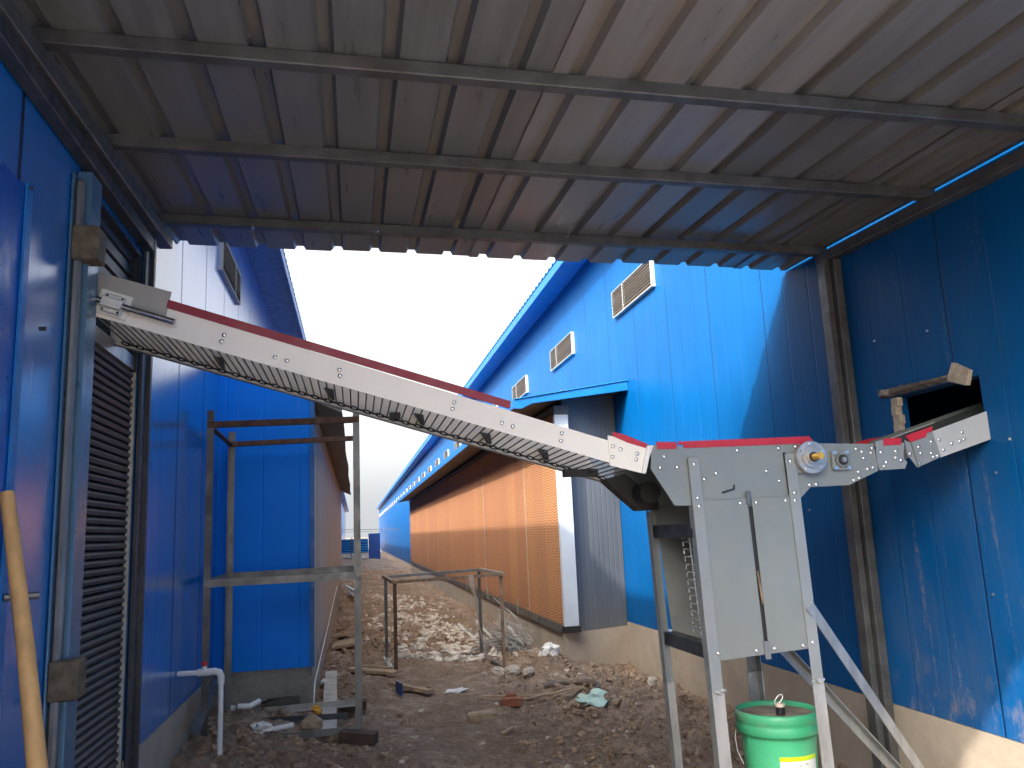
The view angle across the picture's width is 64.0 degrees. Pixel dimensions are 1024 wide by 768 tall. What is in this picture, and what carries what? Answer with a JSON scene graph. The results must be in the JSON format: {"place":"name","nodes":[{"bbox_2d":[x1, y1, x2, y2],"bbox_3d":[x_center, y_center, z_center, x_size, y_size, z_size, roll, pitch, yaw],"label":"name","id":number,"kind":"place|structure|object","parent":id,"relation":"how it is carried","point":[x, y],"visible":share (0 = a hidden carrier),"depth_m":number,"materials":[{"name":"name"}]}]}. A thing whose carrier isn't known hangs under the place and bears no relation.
{"place":"outdoors","nodes":[
{"label":"outdoors","id":0,"kind":"place"},
{"bbox_2d":[284,246,554,537],"label":"sky","id":1,"kind":"structure","parent":0,"point":[435,316],"materials":[{"name":"white"}]},
{"bbox_2d":[170,538,847,767],"bbox_3d":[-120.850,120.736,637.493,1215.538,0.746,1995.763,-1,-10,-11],"label":"ground","id":2,"kind":"structure","parent":0,"point":[441,725],"depth_m":6.19,"materials":[{"name":"soil"}]},
{"bbox_2d":[0,490,47,767],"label":"wooden pole","id":3,"kind":"object","parent":2,"relation":"on","point":[35,750],"visible":1,"depth_m":2.20,"materials":[{"name":"brown wood"}]},
{"bbox_2d":[0,60,350,767],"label":"farm building","id":4,"kind":"structure","parent":2,"relation":"on","point":[69,373],"depth_m":3.88,"materials":[{"name":"blue metal"}]},
{"bbox_2d":[0,160,25,569],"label":"sliding door","id":5,"kind":"structure","parent":4,"relation":"in","point":[12,191],"depth_m":2.48,"materials":[{"name":"blue metal"}]},
{"bbox_2d":[177,661,224,755],"bbox_3d":[-1.853,2.015,4.861,0.274,0.703,0.050,-1,-10,-8],"label":"water pipe","id":6,"kind":"object","parent":2,"relation":"on","point":[204,670],"visible":1,"depth_m":4.89,"materials":[{"name":"plastic"}]},
{"bbox_2d":[237,698,260,709],"bbox_3d":[-1.877,2.290,5.858,0.166,0.058,0.078,3,-11,-27],"label":"pipe offcut","id":7,"kind":"object","parent":2,"relation":"on","point":[256,702],"visible":1,"depth_m":5.83,"materials":[{"name":"plastic"}]},
{"bbox_2d":[250,721,272,734],"bbox_3d":[-1.638,2.246,5.356,0.153,0.075,0.111,-1,-10,-11],"label":"white rag","id":8,"kind":"object","parent":2,"relation":"on","point":[261,727],"visible":1,"depth_m":5.32,"materials":[{"name":"white fabric"}]},
{"bbox_2d":[261,699,281,703],"bbox_3d":[-1.764,2.452,6.305,0.220,0.138,0.369,-10,-13,38],"label":"metal plate","id":9,"kind":"object","parent":2,"relation":"on","point":[263,702],"visible":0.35,"depth_m":6.16,"materials":[{"name":"black metal"}]},
{"bbox_2d":[200,410,361,738],"bbox_3d":[-1.615,1.346,5.913,1.026,2.230,0.818,-1,-10,-11],"label":"steel frame","id":10,"kind":"object","parent":2,"relation":"on","point":[229,579],"visible":0.79,"depth_m":5.68,"materials":[{"name":"grey metal"}]},
{"bbox_2d":[192,675,217,734],"bbox_3d":[-2.014,2.093,5.418,0.040,0.160,1.276,0,-10,-14],"label":"angle strip","id":11,"kind":"object","parent":10,"relation":"attached to","point":[199,721],"visible":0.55,"depth_m":5.20,"materials":[{"name":"grey metal"}]},
{"bbox_2d":[267,696,299,706],"bbox_3d":[-1.717,2.402,6.165,0.240,0.089,0.034,-1,-10,-11],"label":"metal channel","id":12,"kind":"object","parent":2,"relation":"on","point":[290,700],"visible":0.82,"depth_m":6.18,"materials":[{"name":"metal"}]},
{"bbox_2d":[273,722,293,731],"bbox_3d":[-1.503,2.258,5.393,0.135,0.052,0.033,-1,-10,-7],"label":"pipe offcut","id":13,"kind":"object","parent":2,"relation":"on","point":[283,727],"visible":1,"depth_m":5.38,"materials":[{"name":"plastic"}]},
{"bbox_2d":[299,714,322,730],"bbox_3d":[-1.359,2.316,5.535,0.159,0.155,0.116,-1,-10,-11],"label":"tan stone","id":14,"kind":"object","parent":2,"relation":"on","point":[311,722],"visible":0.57,"depth_m":5.52,"materials":[{"name":"beige stone"}]},
{"bbox_2d":[312,705,320,714],"bbox_3d":[-1.434,2.388,6.005,0.060,0.064,0.085,2,-11,-26],"label":"yellow scrap","id":15,"kind":"object","parent":2,"relation":"on","point":[316,709],"visible":0.98,"depth_m":5.99,"materials":[{"name":"yellow plastic"}]},
{"bbox_2d":[313,587,336,702],"bbox_3d":[-2.275,2.995,10.235,0.012,0.450,8.304,-1,-10,-11],"label":"cord","id":16,"kind":"object","parent":2,"relation":"on","point":[321,652],"visible":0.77,"depth_m":7.57,"materials":[{"name":"white plastic"}]},
{"bbox_2d":[321,671,336,728],"bbox_3d":[-1.466,2.522,6.608,0.110,0.042,2.381,0,-10,-12],"label":"plank","id":17,"kind":"object","parent":2,"relation":"on","point":[330,691],"visible":0.71,"depth_m":6.62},
{"bbox_2d":[331,638,354,649],"bbox_3d":[-2.036,3.167,9.991,0.310,0.073,0.506,-1,-10,-11],"label":"stone tile","id":18,"kind":"object","parent":2,"relation":"on","point":[343,644],"visible":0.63,"depth_m":9.84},
{"bbox_2d":[334,631,354,637],"bbox_3d":[-2.212,3.326,10.885,0.300,0.108,0.450,-1,-10,-11],"label":"stone tile","id":19,"kind":"object","parent":2,"relation":"on","point":[344,634],"visible":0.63,"depth_m":10.68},
{"bbox_2d":[339,699,366,710],"bbox_3d":[-1.218,2.458,6.274,0.201,0.080,0.100,-2,-10,-5],"label":"wood block","id":20,"kind":"object","parent":2,"relation":"on","point":[364,704],"depth_m":6.23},
{"bbox_2d":[341,537,367,554],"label":"metal fence","id":21,"kind":"object","parent":2,"relation":"on","point":[346,545],"visible":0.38,"depth_m":53.93,"materials":[{"name":"blue metal"}]},
{"bbox_2d":[342,554,368,559],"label":"brick rubble","id":22,"kind":"object","parent":2,"relation":"on","point":[347,556],"visible":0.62,"depth_m":49.96,"materials":[{"name":"stone"}]},
{"bbox_2d":[339,729,378,745],"bbox_3d":[-0.999,2.303,5.341,0.234,0.086,0.100,-4,-10,9],"label":"wood block","id":23,"kind":"object","parent":2,"relation":"on","point":[359,737],"depth_m":5.30,"materials":[{"name":"brown wood"}]},
{"bbox_2d":[347,666,398,674],"bbox_3d":[-1.343,2.770,7.909,0.485,0.062,0.141,-6,-11,16],"label":"wood board","id":24,"kind":"object","parent":2,"relation":"on","point":[365,670],"visible":0.85,"depth_m":7.87,"materials":[{"name":"brown wood"}]},
{"bbox_2d":[368,533,380,558],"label":"metal gate","id":25,"kind":"structure","parent":2,"relation":"on","point":[374,544],"depth_m":53.20,"materials":[{"name":"blue metal"}]},
{"bbox_2d":[362,665,393,669],"bbox_3d":[-1.390,2.866,8.291,0.384,0.056,0.055,-4,-10,8],"label":"wood board","id":26,"kind":"object","parent":2,"relation":"on","point":[380,667],"visible":0.52,"depth_m":8.27,"materials":[{"name":"brown wood"}]},
{"bbox_2d":[396,680,402,695],"bbox_3d":[-0.950,2.560,6.896,0.012,0.108,0.126,3,-12,-29],"label":"blue offcut","id":27,"kind":"object","parent":2,"relation":"on","point":[399,688],"visible":1,"depth_m":6.87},
{"bbox_2d":[388,682,433,693],"bbox_3d":[-0.877,2.632,7.104,0.377,0.108,0.165,-6,-11,21],"label":"wood board","id":28,"kind":"object","parent":2,"relation":"on","point":[406,686],"visible":0.87,"depth_m":7.04,"materials":[{"name":"brown wood"}]},
{"bbox_2d":[363,594,517,661],"bbox_3d":[-1.619,3.944,13.855,1.838,0.278,10.088,-1,-10,-11],"label":"white rubble","id":29,"kind":"object","parent":2,"relation":"on","point":[454,650],"visible":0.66,"depth_m":10.92,"materials":[{"name":"white stone"}]},
{"bbox_2d":[382,568,506,672],"bbox_3d":[-0.763,2.579,8.843,1.190,1.061,1.280,0,-10,-14],"label":"steel frame","id":30,"kind":"object","parent":2,"relation":"on","point":[388,578],"visible":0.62,"depth_m":8.53,"materials":[{"name":"metal"}]},
{"bbox_2d":[468,574,484,653],"bbox_3d":[-0.364,2.349,8.344,0.151,0.805,0.075,-4,-10,8],"label":"cloth strip","id":31,"kind":"object","parent":30,"relation":"hanging from","point":[471,583],"visible":1,"depth_m":8.37,"materials":[{"name":"grey fabric"}]},
{"bbox_2d":[444,687,469,693],"bbox_3d":[-0.489,2.699,7.204,0.270,0.040,0.111,4,-12,-33],"label":"paper scrap","id":32,"kind":"object","parent":2,"relation":"on","point":[459,690],"visible":0.98,"depth_m":7.17,"materials":[{"name":"white paper"}]},
{"bbox_2d":[457,623,484,645],"bbox_3d":[-0.510,3.223,10.479,0.406,0.335,0.017,-6,-11,20],"label":"scrap strip","id":33,"kind":"object","parent":2,"relation":"on","point":[467,632],"visible":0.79,"depth_m":10.50,"materials":[{"name":"white plastic"}]},
{"bbox_2d":[467,709,496,721],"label":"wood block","id":34,"kind":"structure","parent":2,"relation":"on","point":[481,715],"depth_m":6.14,"materials":[{"name":"beige wood"}]},
{"bbox_2d":[475,620,496,643],"bbox_3d":[-0.323,3.140,10.375,0.284,0.307,0.015,-5,-10,11],"label":"scrap strip","id":35,"kind":"object","parent":2,"relation":"on","point":[485,630],"visible":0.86,"depth_m":10.37,"materials":[{"name":"white plastic"}]},
{"bbox_2d":[490,666,504,674],"bbox_3d":[-0.130,2.892,8.235,0.174,0.110,0.120,-1,-10,-11],"label":"pale rock","id":36,"kind":"object","parent":2,"relation":"on","point":[498,670],"visible":0.61,"depth_m":8.19,"materials":[{"name":"stone"}]},
{"bbox_2d":[462,598,539,653],"bbox_3d":[-0.037,2.989,10.023,1.066,0.680,1.245,-1,-10,-11],"label":"wire bundle","id":37,"kind":"object","parent":2,"relation":"on","point":[512,644],"visible":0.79,"depth_m":9.94,"materials":[{"name":"grey metal"}]},
{"bbox_2d":[184,624,818,767],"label":"soil clods","id":38,"kind":"object","parent":2,"relation":"on","point":[244,737],"visible":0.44,"depth_m":5.87,"materials":[{"name":"brown soil"}]},
{"bbox_2d":[501,726,513,734],"bbox_3d":[-0.033,2.419,5.721,0.036,0.016,0.172,-7,-11,24],"label":"wood splinter","id":39,"kind":"object","parent":2,"relation":"on","point":[507,730],"visible":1,"depth_m":5.71,"materials":[{"name":"beige wood"}]},
{"bbox_2d":[506,692,515,696],"bbox_3d":[-0.007,2.624,6.868,0.082,0.060,0.082,-3,-10,3],"label":"brick","id":40,"kind":"object","parent":2,"relation":"on","point":[512,694],"visible":0.48,"depth_m":6.83,"materials":[{"name":"red brick"}]},
{"bbox_2d":[501,696,521,706],"bbox_3d":[-0.003,2.603,6.712,0.178,0.065,0.082,-2,-10,-1],"label":"brick","id":41,"kind":"object","parent":2,"relation":"on","point":[516,701],"visible":1,"depth_m":6.67,"materials":[{"name":"red brick"}]},
{"bbox_2d":[0,0,1023,767],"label":"canopy","id":42,"kind":"object","parent":2,"relation":"on","point":[764,134],"visible":1,"depth_m":3.51,"materials":[{"name":"metal"}]},
{"bbox_2d":[503,664,521,675],"bbox_3d":[0.002,2.860,8.170,0.173,0.123,0.169,-1,-10,-11],"label":"pale rock","id":43,"kind":"object","parent":2,"relation":"on","point":[512,669],"visible":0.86,"depth_m":8.11,"materials":[{"name":"stone"}]},
{"bbox_2d":[331,577,694,767],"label":"stone chips","id":44,"kind":"object","parent":2,"relation":"on","point":[402,761],"visible":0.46,"depth_m":6.32,"materials":[{"name":"stone"}]},
{"bbox_2d":[480,694,552,697],"bbox_3d":[0.039,2.624,6.892,0.607,0.033,0.043,-2,-10,-2],"label":"wood lath","id":45,"kind":"object","parent":2,"relation":"on","point":[523,695],"visible":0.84,"depth_m":6.88,"materials":[{"name":"brown wood"}]},
{"bbox_2d":[523,667,533,676],"bbox_3d":[0.164,2.834,8.073,0.109,0.089,0.123,-6,-11,19],"label":"pale rock","id":46,"kind":"object","parent":2,"relation":"on","point":[528,671],"visible":1,"depth_m":8.04,"materials":[{"name":"stone"}]},
{"bbox_2d":[95,272,990,767],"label":"conveyor","id":47,"kind":"object","parent":2,"relation":"on","point":[725,522],"visible":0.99,"depth_m":3.62,"materials":[{"name":"rubber"},{"name":"dark steel"},{"name":"galvanized steel"}]},
{"bbox_2d":[538,642,560,655],"bbox_3d":[0.394,2.825,8.606,0.236,0.214,0.191,-1,-10,-11],"label":"plastic bag","id":48,"kind":"object","parent":2,"relation":"on","point":[551,648],"visible":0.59,"depth_m":8.56,"materials":[{"name":"white plastic"}]},
{"bbox_2d":[522,687,584,699],"bbox_3d":[0.304,2.596,6.868,0.665,0.042,0.054,2,-11,-23],"label":"wood lath","id":49,"kind":"object","parent":2,"relation":"on","point":[552,693],"visible":0.89,"depth_m":6.88,"materials":[{"name":"brown wood"}]},
{"bbox_2d":[543,678,600,693],"bbox_3d":[0.577,2.651,7.146,0.396,0.125,0.745,1,-11,-21],"label":"curved strip","id":50,"kind":"object","parent":2,"relation":"on","point":[578,681],"visible":0.52,"depth_m":7.40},
{"bbox_2d":[575,688,614,706],"bbox_3d":[0.664,2.515,6.554,0.252,0.090,0.394,-11,-13,41],"label":"plastic sheet","id":51,"kind":"object","parent":2,"relation":"on","point":[595,697],"visible":1,"depth_m":6.53,"materials":[{"name":"teal plastic"}]},
{"bbox_2d":[647,676,656,686],"bbox_3d":[1.233,2.623,7.202,0.087,0.099,0.119,-3,-10,2],"label":"pale rock","id":52,"kind":"object","parent":2,"relation":"on","point":[651,681],"visible":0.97,"depth_m":7.16,"materials":[{"name":"stone"}]},
{"bbox_2d":[376,141,1023,767],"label":"farm building","id":53,"kind":"structure","parent":2,"relation":"on","point":[648,353],"depth_m":5.70,"materials":[{"name":"blue metal"}]},
{"bbox_2d":[341,528,399,532],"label":"overhead pipe","id":54,"kind":"object","parent":53,"relation":"attached to","point":[373,529],"visible":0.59,"depth_m":56.28,"materials":[{"name":"white metal"}]},
{"bbox_2d":[734,694,817,767],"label":"bucket","id":55,"kind":"object","parent":2,"relation":"on","point":[775,733],"visible":0.91,"depth_m":3.60,"materials":[{"name":"plastic"}]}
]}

